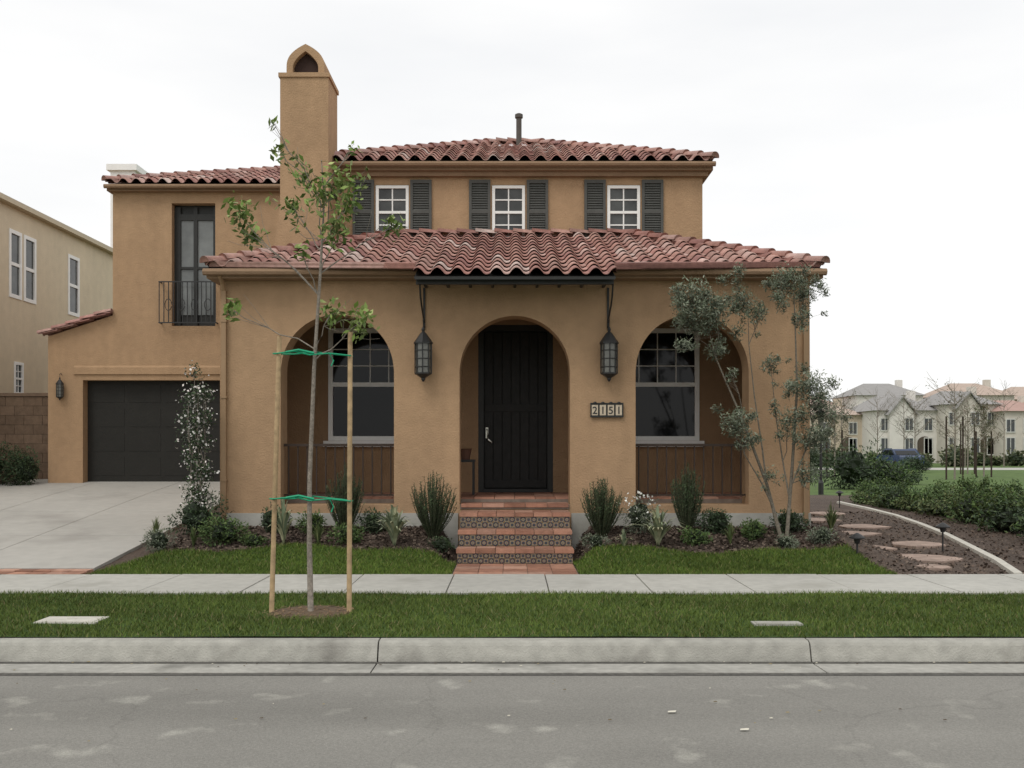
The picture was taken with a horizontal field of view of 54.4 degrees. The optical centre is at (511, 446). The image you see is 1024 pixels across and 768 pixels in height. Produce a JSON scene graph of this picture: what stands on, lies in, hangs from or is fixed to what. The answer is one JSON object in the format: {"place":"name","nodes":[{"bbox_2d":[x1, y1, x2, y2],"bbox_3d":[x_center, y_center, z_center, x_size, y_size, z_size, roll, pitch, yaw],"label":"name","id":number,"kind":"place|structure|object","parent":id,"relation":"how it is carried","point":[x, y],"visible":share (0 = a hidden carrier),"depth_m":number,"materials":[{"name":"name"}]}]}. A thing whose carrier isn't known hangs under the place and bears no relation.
{"place":"outdoors","nodes":[
{"label":"outdoors","id":0,"kind":"place"},
{"bbox_2d":[0,479,219,570],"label":"driveway","id":1,"kind":"structure","parent":0,"point":[44,524],"depth_m":15.92,"materials":[{"name":"concrete"}]},
{"bbox_2d":[88,540,896,574],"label":"lawn grass","id":2,"kind":"structure","parent":0,"point":[716,565],"depth_m":12.54,"materials":[{"name":"green plant"}]},
{"bbox_2d":[0,675,1023,767],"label":"road","id":3,"kind":"structure","parent":0,"point":[408,721],"depth_m":6.16,"materials":[{"name":"grey asphalt"}]},
{"bbox_2d":[9,660,1008,740],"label":"street litter","id":4,"kind":"object","parent":3,"relation":"on","point":[563,689],"visible":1,"depth_m":6.47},
{"bbox_2d":[0,662,1023,674],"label":"gutter seam","id":5,"kind":"object","parent":3,"relation":"on","point":[511,673],"visible":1,"depth_m":7.45,"materials":[{"name":"grey concrete"}]},
{"bbox_2d":[0,588,1023,637],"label":"verge grass","id":6,"kind":"structure","parent":0,"point":[874,618],"depth_m":9.06,"materials":[{"name":"green plant"}]},
{"bbox_2d":[0,574,1023,594],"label":"pavement","id":7,"kind":"structure","parent":0,"point":[584,583],"depth_m":11.07,"materials":[{"name":"concrete"}]},
{"bbox_2d":[0,481,1023,638],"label":"planting bed","id":8,"kind":"object","parent":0,"point":[819,503],"visible":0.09,"depth_m":13.82,"materials":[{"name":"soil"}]},
{"bbox_2d":[0,441,21,484],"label":"shrub","id":9,"kind":"object","parent":8,"relation":"on","point":[3,461],"visible":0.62,"depth_m":20.41,"materials":[{"name":"green plant"}]},
{"bbox_2d":[0,445,41,485],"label":"shrub","id":10,"kind":"object","parent":8,"relation":"on","point":[26,468],"visible":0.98,"depth_m":20.19,"materials":[{"name":"green plant"}]},
{"bbox_2d":[140,524,177,552],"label":"shrub","id":11,"kind":"object","parent":8,"relation":"on","point":[159,541],"visible":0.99,"depth_m":13.18,"materials":[{"name":"green plant"}]},
{"bbox_2d":[174,360,219,532],"bbox_3d":[-4.413,0.087,14.008,0.654,2.631,0.599,0,0,0],"label":"flowering tree","id":12,"kind":"object","parent":8,"relation":"on","point":[199,492],"visible":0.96,"depth_m":13.96,"materials":[{"name":"green plant"}]},
{"bbox_2d":[163,491,234,533],"bbox_3d":[-4.390,0.930,13.958,0.826,0.617,0.829,0,0,28],"label":"shrub","id":13,"kind":"object","parent":8,"relation":"on","point":[192,515],"visible":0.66,"depth_m":13.81,"materials":[{"name":"green plant"}]},
{"bbox_2d":[194,512,253,545],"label":"shrub","id":14,"kind":"object","parent":8,"relation":"on","point":[224,531],"visible":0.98,"depth_m":13.35,"materials":[{"name":"green plant"}]},
{"bbox_2d":[239,531,270,546],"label":"shrub","id":15,"kind":"object","parent":8,"relation":"on","point":[251,540],"visible":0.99,"depth_m":13.31,"materials":[{"name":"green plant"}]},
{"bbox_2d":[259,501,291,532],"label":"shrub","id":16,"kind":"object","parent":8,"relation":"on","point":[266,521],"visible":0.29,"depth_m":13.89,"materials":[{"name":"green plant"}]},
{"bbox_2d":[268,496,297,543],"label":"spiky plant","id":17,"kind":"object","parent":8,"relation":"on","point":[283,518],"visible":0.85,"depth_m":13.39,"materials":[{"name":"green plant"}]},
{"bbox_2d":[294,508,327,533],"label":"shrub","id":18,"kind":"object","parent":8,"relation":"on","point":[317,518],"visible":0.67,"depth_m":13.90,"materials":[{"name":"green plant"}]},
{"bbox_2d":[312,521,325,543],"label":"spiky plant","id":19,"kind":"object","parent":8,"relation":"on","point":[318,532],"visible":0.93,"depth_m":13.38,"materials":[{"name":"green plant"}]},
{"bbox_2d":[325,462,364,528],"bbox_3d":[-2.334,0.710,13.959,0.570,1.005,0.552,0,0,41],"label":"upright shrub","id":20,"kind":"object","parent":8,"relation":"on","point":[340,513],"visible":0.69,"depth_m":13.89,"materials":[{"name":"green plant"}]},
{"bbox_2d":[326,522,363,544],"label":"shrub","id":21,"kind":"object","parent":8,"relation":"on","point":[343,534],"visible":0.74,"depth_m":13.38,"materials":[{"name":"green plant"}]},
{"bbox_2d":[355,506,385,533],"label":"shrub","id":22,"kind":"object","parent":8,"relation":"on","point":[371,520],"visible":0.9,"depth_m":13.92,"materials":[{"name":"green plant"}]},
{"bbox_2d":[366,504,426,545],"bbox_3d":[-1.587,1.049,13.371,0.779,0.562,0.771,0,0,-45],"label":"spiky plant","id":23,"kind":"object","parent":8,"relation":"on","point":[394,523],"visible":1,"depth_m":13.29,"materials":[{"name":"green plant"}]},
{"bbox_2d":[410,470,456,536],"bbox_3d":[-1.093,0.779,13.753,0.660,0.938,0.668,0,0,24],"label":"upright shrub","id":24,"kind":"object","parent":8,"relation":"on","point":[436,520],"visible":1,"depth_m":13.69,"materials":[{"name":"green plant"}]},
{"bbox_2d":[427,536,454,551],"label":"shrub","id":25,"kind":"object","parent":8,"relation":"on","point":[440,544],"visible":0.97,"depth_m":13.28,"materials":[{"name":"green plant"}]},
{"bbox_2d":[579,533,611,547],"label":"shrub","id":26,"kind":"object","parent":8,"relation":"on","point":[595,540],"visible":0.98,"depth_m":13.27,"materials":[{"name":"green plant"}]},
{"bbox_2d":[580,476,623,536],"bbox_3d":[1.232,0.818,13.786,0.603,0.850,0.593,0,0,40],"label":"upright shrub","id":27,"kind":"object","parent":8,"relation":"on","point":[602,515],"visible":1,"depth_m":13.70,"materials":[{"name":"green plant"}]},
{"bbox_2d":[619,491,665,533],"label":"shrub","id":28,"kind":"object","parent":8,"relation":"on","point":[639,512],"visible":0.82,"depth_m":13.88,"materials":[{"name":"green plant"}]},
{"bbox_2d":[625,505,685,545],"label":"spiky plant","id":29,"kind":"object","parent":8,"relation":"on","point":[657,531],"visible":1,"depth_m":13.30,"materials":[{"name":"green plant"}]},
{"bbox_2d":[670,462,705,532],"bbox_3d":[2.439,0.707,13.942,0.536,1.009,0.518,0,0,0],"label":"upright shrub","id":30,"kind":"object","parent":8,"relation":"on","point":[687,507],"visible":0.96,"depth_m":13.88,"materials":[{"name":"green plant"}]},
{"bbox_2d":[678,525,713,545],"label":"shrub","id":31,"kind":"object","parent":8,"relation":"on","point":[696,536],"visible":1,"depth_m":13.35,"materials":[{"name":"green plant"}]},
{"bbox_2d":[695,507,732,533],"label":"shrub","id":32,"kind":"object","parent":8,"relation":"on","point":[717,521],"visible":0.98,"depth_m":13.88,"materials":[{"name":"green plant"}]},
{"bbox_2d":[721,521,736,543],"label":"spiky plant","id":33,"kind":"object","parent":8,"relation":"on","point":[730,533],"visible":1,"depth_m":13.38,"materials":[{"name":"green plant"}]},
{"bbox_2d":[737,517,766,540],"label":"shrub","id":34,"kind":"object","parent":8,"relation":"on","point":[753,529],"visible":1,"depth_m":13.57,"materials":[{"name":"green plant"}]},
{"bbox_2d":[667,261,852,537],"bbox_3d":[3.334,-0.622,13.511,2.474,3.858,1.207,0,0,0],"label":"olive tree","id":35,"kind":"object","parent":8,"relation":"on","point":[700,302],"visible":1,"depth_m":13.53,"materials":[{"name":"green plant"}]},
{"bbox_2d":[776,533,799,548],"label":"shrub","id":36,"kind":"object","parent":8,"relation":"on","point":[783,541],"visible":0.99,"depth_m":13.23,"materials":[{"name":"green plant"}]},
{"bbox_2d":[769,508,811,533],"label":"shrub","id":37,"kind":"object","parent":8,"relation":"on","point":[795,522],"visible":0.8,"depth_m":13.89,"materials":[{"name":"green plant"}]},
{"bbox_2d":[805,525,838,544],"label":"shrub","id":38,"kind":"object","parent":8,"relation":"on","point":[821,535],"visible":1,"depth_m":13.41,"materials":[{"name":"green plant"}]},
{"bbox_2d":[820,504,845,532],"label":"spiky plant","id":39,"kind":"object","parent":8,"relation":"on","point":[830,517],"visible":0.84,"depth_m":13.87,"materials":[{"name":"green plant"}]},
{"bbox_2d":[849,533,864,553],"bbox_3d":[4.490,1.350,12.950,0.200,0.460,0.195,0,0,0],"label":"path light","id":40,"kind":"object","parent":8,"relation":"on","point":[857,537],"visible":0.95,"depth_m":12.91,"materials":[{"name":"black metal"}]},
{"bbox_2d":[842,531,881,536],"bbox_3d":[6.056,1.552,17.587,0.960,0.055,1.000,0,0,0],"label":"flagstone","id":41,"kind":"object","parent":8,"relation":"on","point":[865,533],"visible":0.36,"depth_m":17.51,"materials":[{"name":"beige stone"}]},
{"bbox_2d":[838,524,889,528],"bbox_3d":[6.704,1.552,19.200,0.903,0.055,0.928,0,0,-18],"label":"flagstone","id":42,"kind":"object","parent":8,"relation":"on","point":[861,526],"visible":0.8,"depth_m":19.04,"materials":[{"name":"beige stone"}]},
{"bbox_2d":[892,541,945,548],"bbox_3d":[6.385,1.552,15.680,0.855,0.055,0.810,0,0,-29],"label":"flagstone","id":43,"kind":"object","parent":8,"relation":"on","point":[916,544],"visible":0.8,"depth_m":15.54,"materials":[{"name":"beige stone"}]},
{"bbox_2d":[837,501,1021,573],"bbox_3d":[7.776,1.550,19.608,0.640,0.100,15.855,0,0,11],"label":"garden edging","id":44,"kind":"object","parent":8,"relation":"on","point":[1006,566],"visible":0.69,"depth_m":16.11,"materials":[{"name":"concrete"}]},
{"bbox_2d":[897,554,962,563],"bbox_3d":[5.766,1.552,13.730,0.836,0.055,1.009,0,0,0],"label":"flagstone","id":45,"kind":"object","parent":8,"relation":"on","point":[936,559],"visible":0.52,"depth_m":13.59,"materials":[{"name":"beige stone"}]},
{"bbox_2d":[917,564,951,570],"bbox_3d":[5.377,1.552,12.758,0.397,0.055,0.519,0,0,-22],"label":"flagstone","id":46,"kind":"object","parent":8,"relation":"on","point":[935,567],"visible":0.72,"depth_m":12.60,"materials":[{"name":"beige stone"}]},
{"bbox_2d":[935,523,949,551],"bbox_3d":[6.360,1.350,14.700,0.200,0.460,0.195,0,0,0],"label":"path light","id":47,"kind":"object","parent":8,"relation":"on","point":[942,526],"visible":0.96,"depth_m":14.67,"materials":[{"name":"black metal"}]},
{"bbox_2d":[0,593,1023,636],"bbox_3d":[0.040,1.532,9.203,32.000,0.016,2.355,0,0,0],"label":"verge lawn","id":48,"kind":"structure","parent":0,"point":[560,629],"depth_m":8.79,"materials":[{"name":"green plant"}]},
{"bbox_2d":[33,616,108,623],"bbox_3d":[-3.880,1.557,8.780,0.540,0.086,0.300,0,0,0],"label":"utility cover","id":49,"kind":"object","parent":48,"relation":"on","point":[68,619],"visible":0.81,"depth_m":8.75,"materials":[{"name":"concrete"}]},
{"bbox_2d":[269,336,281,611],"bbox_3d":[-2.188,0.315,9.200,0.121,2.671,0.046,0,0,0],"label":"wooden tree stake","id":50,"kind":"object","parent":48,"relation":"on","point":[275,485],"visible":0.79,"depth_m":9.18,"materials":[{"name":"brown wood"}]},
{"bbox_2d":[269,495,352,511],"bbox_3d":[-1.857,0.520,9.191,0.770,0.164,0.113,0,0,0],"label":"tree tie","id":51,"kind":"object","parent":50,"relation":"attached to","point":[302,497],"visible":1,"depth_m":9.15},
{"bbox_2d":[264,604,353,618],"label":"tree mulch","id":52,"kind":"object","parent":48,"relation":"on","point":[289,612],"visible":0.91,"depth_m":9.16,"materials":[{"name":"brown soil"}]},
{"bbox_2d":[220,115,406,610],"bbox_3d":[-1.819,-0.746,9.182,1.711,4.594,0.659,0,0,0],"label":"young street tree","id":53,"kind":"object","parent":52,"relation":"on","point":[343,183],"visible":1,"depth_m":9.18,"materials":[{"name":"green plant"}]},
{"bbox_2d":[347,332,352,611],"bbox_3d":[-1.501,0.295,9.200,0.056,2.710,0.046,0,0,0],"label":"wooden tree stake","id":54,"kind":"object","parent":48,"relation":"on","point":[349,493],"visible":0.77,"depth_m":9.18,"materials":[{"name":"brown wood"}]},
{"bbox_2d":[272,349,350,365],"bbox_3d":[-1.842,-0.820,9.191,0.740,0.164,0.113,0,0,0],"label":"tree tie","id":55,"kind":"object","parent":54,"relation":"attached to","point":[302,351],"visible":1,"depth_m":9.15,"materials":[{"name":"green plastic"}]},
{"bbox_2d":[751,621,802,625],"bbox_3d":[2.290,1.557,8.620,0.420,0.086,0.150,0,0,0],"label":"utility cover","id":56,"kind":"object","parent":48,"relation":"on","point":[773,623],"visible":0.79,"depth_m":8.56,"materials":[{"name":"concrete"}]},
{"bbox_2d":[0,0,1023,401],"label":"sky","id":57,"kind":"structure","parent":0,"point":[883,140],"materials":[{"name":"white"}]},
{"bbox_2d":[453,564,577,575],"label":"brick path","id":58,"kind":"structure","parent":0,"point":[544,569],"depth_m":12.35,"materials":[{"name":"brick"}]},
{"bbox_2d":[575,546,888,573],"bbox_3d":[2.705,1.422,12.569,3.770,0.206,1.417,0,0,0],"label":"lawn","id":59,"kind":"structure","parent":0,"point":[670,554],"depth_m":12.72,"materials":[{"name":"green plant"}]},
{"bbox_2d":[810,399,862,452],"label":"distant house","id":60,"kind":"structure","parent":0,"point":[854,437],"depth_m":100.00,"materials":[{"name":"paint"}]},
{"bbox_2d":[830,380,924,408],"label":"distant house","id":61,"kind":"structure","parent":0,"point":[865,390],"depth_m":121.80,"materials":[{"name":"paint"}]},
{"bbox_2d":[850,391,936,462],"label":"distant house","id":62,"kind":"structure","parent":0,"point":[925,440],"depth_m":96.00,"materials":[{"name":"paint"}]},
{"bbox_2d":[917,436,931,461],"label":"door","id":63,"kind":"structure","parent":62,"relation":"in","point":[920,444],"depth_m":95.96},
{"bbox_2d":[805,463,1023,638],"bbox_3d":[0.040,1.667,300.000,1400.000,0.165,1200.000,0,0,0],"label":"ground","id":64,"kind":"structure","parent":0,"point":[998,476],"depth_m":49.73,"materials":[{"name":"green plant"}]},
{"bbox_2d":[0,393,47,480],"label":"garden wall","id":65,"kind":"structure","parent":64,"relation":"on","point":[23,420],"depth_m":21.48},
{"bbox_2d":[0,569,93,574],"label":"driveway brick band","id":66,"kind":"object","parent":64,"relation":"on","point":[44,571],"visible":0.62,"depth_m":12.09,"materials":[{"name":"ceramic"}]},
{"bbox_2d":[0,164,147,392],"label":"neighbour house","id":67,"kind":"structure","parent":64,"relation":"on","point":[53,272],"depth_m":25.20,"materials":[{"name":"beige paint"}]},
{"bbox_2d":[9,228,21,299],"bbox_3d":[-11.985,-4.385,23.965,0.090,1.630,0.610,0,0,0],"label":"window","id":68,"kind":"structure","parent":67,"relation":"in","point":[15,237],"depth_m":24.02,"materials":[{"name":"white glass"}]},
{"bbox_2d":[14,361,23,392],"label":"window","id":69,"kind":"structure","parent":67,"relation":"in","point":[18,366],"depth_m":24.13,"materials":[{"name":"white glass"}]},
{"bbox_2d":[23,234,36,304],"bbox_3d":[-11.985,-4.385,24.685,0.090,1.630,0.630,0,0,0],"label":"window","id":70,"kind":"structure","parent":67,"relation":"in","point":[29,244],"depth_m":24.72,"materials":[{"name":"white glass"}]},
{"bbox_2d":[68,254,79,316],"bbox_3d":[-11.985,-4.385,27.150,0.090,1.630,0.700,0,0,0],"label":"window","id":71,"kind":"structure","parent":67,"relation":"in","point":[73,262],"depth_m":27.20,"materials":[{"name":"white glass"}]},
{"bbox_2d":[37,44,829,564],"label":"stucco house","id":72,"kind":"structure","parent":64,"relation":"on","point":[515,296],"depth_m":16.50,"materials":[{"name":"brown paint"}]},
{"bbox_2d":[88,381,219,481],"bbox_3d":[-7.345,-0.290,20.847,3.070,2.180,0.046,0,0,0],"label":"garage door","id":73,"kind":"structure","parent":72,"relation":"in","point":[132,436],"depth_m":20.82,"materials":[{"name":"paint"}]},
{"bbox_2d":[174,206,214,325],"bbox_3d":[-6.590,-3.770,20.810,0.900,2.540,0.100,0,0,0],"label":"balcony door","id":74,"kind":"structure","parent":72,"relation":"in","point":[194,226],"depth_m":20.79,"materials":[{"name":"paint"}]},
{"bbox_2d":[323,328,393,446],"bbox_3d":[-2.350,-0.980,16.480,1.520,1.960,0.160,0,0,0],"label":"window","id":75,"kind":"structure","parent":72,"relation":"in","point":[373,368],"depth_m":16.51,"materials":[{"name":"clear glass"}]},
{"bbox_2d":[376,185,408,238],"bbox_3d":[-2.080,-4.075,17.335,0.570,0.930,0.090,0,0,0],"label":"window","id":76,"kind":"structure","parent":72,"relation":"in","point":[390,199],"depth_m":17.33,"materials":[{"name":"white glass"}]},
{"bbox_2d":[461,459,474,494],"bbox_3d":[-0.735,0.475,15.650,0.310,0.550,0.300,0,0,0],"label":"plant stand","id":77,"kind":"object","parent":72,"relation":"on","point":[473,475],"visible":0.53,"depth_m":15.52,"materials":[{"name":"paint"}]},
{"bbox_2d":[492,185,524,236],"bbox_3d":[-0.060,-4.075,17.335,0.570,0.930,0.090,0,0,0],"label":"window","id":78,"kind":"structure","parent":72,"relation":"in","point":[508,201],"depth_m":17.33,"materials":[{"name":"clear glass"}]},
{"bbox_2d":[478,325,552,493],"bbox_3d":[0.060,-0.610,16.515,1.240,2.820,0.169,0,0,0],"label":"door","id":79,"kind":"structure","parent":72,"relation":"in","point":[515,362],"depth_m":16.53,"materials":[{"name":"paint"}]},
{"bbox_2d":[607,185,639,238],"bbox_3d":[1.940,-4.075,17.335,0.570,0.930,0.090,0,0,0],"label":"window","id":80,"kind":"structure","parent":72,"relation":"in","point":[623,201],"depth_m":17.33,"materials":[{"name":"white glass"}]},
{"bbox_2d":[636,328,703,446],"bbox_3d":[2.410,-0.980,16.480,1.520,1.960,0.160,0,0,0],"label":"window","id":81,"kind":"structure","parent":72,"relation":"in","point":[667,380],"depth_m":16.51,"materials":[{"name":"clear glass"}]},
{"bbox_2d":[0,638,1023,661],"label":"kerb","id":82,"kind":"structure","parent":64,"relation":"on","point":[512,649],"depth_m":7.87,"materials":[{"name":"concrete"}]},
{"bbox_2d":[0,663,1023,672],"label":"street gutter","id":83,"kind":"object","parent":64,"relation":"on","point":[516,668],"visible":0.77,"depth_m":7.61,"materials":[{"name":"concrete"}]},
{"bbox_2d":[810,442,830,481],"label":"bush","id":84,"kind":"object","parent":64,"relation":"on","point":[813,459],"visible":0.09,"depth_m":44.61,"materials":[{"name":"green plant"}]},
{"bbox_2d":[817,411,824,494],"bbox_3d":[10.240,0.150,33.000,0.340,2.900,0.294,0,0,0],"label":"street lamp","id":85,"kind":"object","parent":64,"relation":"on","point":[820,487],"visible":0.42,"depth_m":32.95,"materials":[{"name":"black metal"}]},
{"bbox_2d":[817,391,856,476],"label":"staked young tree","id":86,"kind":"object","parent":64,"relation":"on","point":[834,430],"visible":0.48,"depth_m":51.97,"materials":[{"name":"green plant"}]},
{"bbox_2d":[824,388,863,442],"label":"bare tree","id":87,"kind":"object","parent":64,"relation":"on","point":[843,404],"visible":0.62,"depth_m":60.00,"materials":[{"name":"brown plant"}]},
{"bbox_2d":[816,438,896,489],"bbox_3d":[12.686,0.660,36.829,2.303,1.985,2.770,0,0,-28],"label":"bush","id":88,"kind":"object","parent":64,"relation":"on","point":[851,468],"visible":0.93,"depth_m":36.74,"materials":[{"name":"green plant"}]},
{"bbox_2d":[855,388,896,454],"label":"bare tree","id":89,"kind":"object","parent":64,"relation":"on","point":[878,415],"visible":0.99,"depth_m":76.88,"materials":[{"name":"brown plant"}]},
{"bbox_2d":[847,449,918,486],"bbox_3d":[14.368,0.851,38.875,2.941,1.608,2.248,0,0,32],"label":"bush","id":90,"kind":"object","parent":64,"relation":"on","point":[880,469],"visible":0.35,"depth_m":38.57,"materials":[{"name":"green plant"}]},
{"bbox_2d":[880,387,919,448],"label":"bare tree","id":91,"kind":"object","parent":64,"relation":"on","point":[894,420],"visible":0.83,"depth_m":86.00,"materials":[{"name":"brown plant"}]},
{"bbox_2d":[886,460,927,484],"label":"bush","id":92,"kind":"object","parent":64,"relation":"on","point":[918,477],"visible":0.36,"depth_m":41.59,"materials":[{"name":"green plant"}]},
{"bbox_2d":[894,395,933,447],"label":"bare tree","id":93,"kind":"object","parent":64,"relation":"on","point":[915,416],"visible":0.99,"depth_m":77.97,"materials":[{"name":"brown plant"}]},
{"bbox_2d":[898,452,932,471],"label":"bush","id":94,"kind":"object","parent":64,"relation":"on","point":[927,466],"visible":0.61,"depth_m":61.59,"materials":[{"name":"green plant"}]},
{"bbox_2d":[811,443,1023,466],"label":"distant shrubbery","id":95,"kind":"object","parent":64,"relation":"on","point":[1015,458],"visible":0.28,"depth_m":81.54,"materials":[{"name":"green plant"}]},
{"bbox_2d":[843,472,1023,540],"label":"hedge","id":96,"kind":"object","parent":64,"relation":"on","point":[998,509],"visible":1,"depth_m":20.34,"materials":[{"name":"green plant"}]},
{"bbox_2d":[925,375,982,479],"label":"staked young tree","id":97,"kind":"object","parent":64,"relation":"on","point":[955,424],"visible":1,"depth_m":47.97,"materials":[{"name":"brown plant"}]},
{"bbox_2d":[946,390,980,466],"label":"bare tree","id":98,"kind":"object","parent":64,"relation":"on","point":[965,424],"visible":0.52,"depth_m":76.97,"materials":[{"name":"brown plant"}]},
{"bbox_2d":[946,387,990,473],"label":"staked young tree","id":99,"kind":"object","parent":64,"relation":"on","point":[968,432],"visible":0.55,"depth_m":57.97,"materials":[{"name":"brown plant"}]},
{"bbox_2d":[966,394,1003,476],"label":"staked young tree","id":100,"kind":"object","parent":64,"relation":"on","point":[983,421],"visible":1,"depth_m":51.96,"materials":[{"name":"brown plant"}]},
{"bbox_2d":[988,381,1020,466],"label":"bare tree","id":101,"kind":"object","parent":64,"relation":"on","point":[994,413],"visible":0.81,"depth_m":77.96,"materials":[{"name":"brown plant"}]},
{"bbox_2d":[818,468,1023,469],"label":"road","id":102,"kind":"structure","parent":0,"point":[971,469],"depth_m":69.25,"materials":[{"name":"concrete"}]},
{"bbox_2d":[876,448,923,465],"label":"parked car","id":103,"kind":"object","parent":102,"relation":"on","point":[896,455],"visible":0.31,"depth_m":69.91,"materials":[{"name":"paint"}]},
{"bbox_2d":[918,387,1001,463],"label":"distant house","id":104,"kind":"structure","parent":0,"point":[973,400],"depth_m":94.00,"materials":[{"name":"paint"}]},
{"bbox_2d":[923,380,1015,400],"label":"distant house","id":105,"kind":"structure","parent":0,"point":[985,388],"depth_m":120.34,"materials":[{"name":"paint"}]},
{"bbox_2d":[991,396,1023,456],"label":"distant house","id":106,"kind":"structure","parent":0,"point":[1014,435],"depth_m":92.00,"materials":[{"name":"paint"}]},
{"bbox_2d":[1006,419,1015,432],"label":"window","id":107,"kind":"structure","parent":106,"relation":"in","point":[1012,428],"depth_m":91.95,"materials":[{"name":"white glass"}]},
{"bbox_2d":[1006,437,1015,454],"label":"window","id":108,"kind":"structure","parent":106,"relation":"in","point":[1010,441],"depth_m":91.95,"materials":[{"name":"white glass"}]},
{"bbox_2d":[1002,387,1023,400],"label":"distant house","id":109,"kind":"structure","parent":0,"point":[1020,392],"depth_m":122.95,"materials":[{"name":"paint"}]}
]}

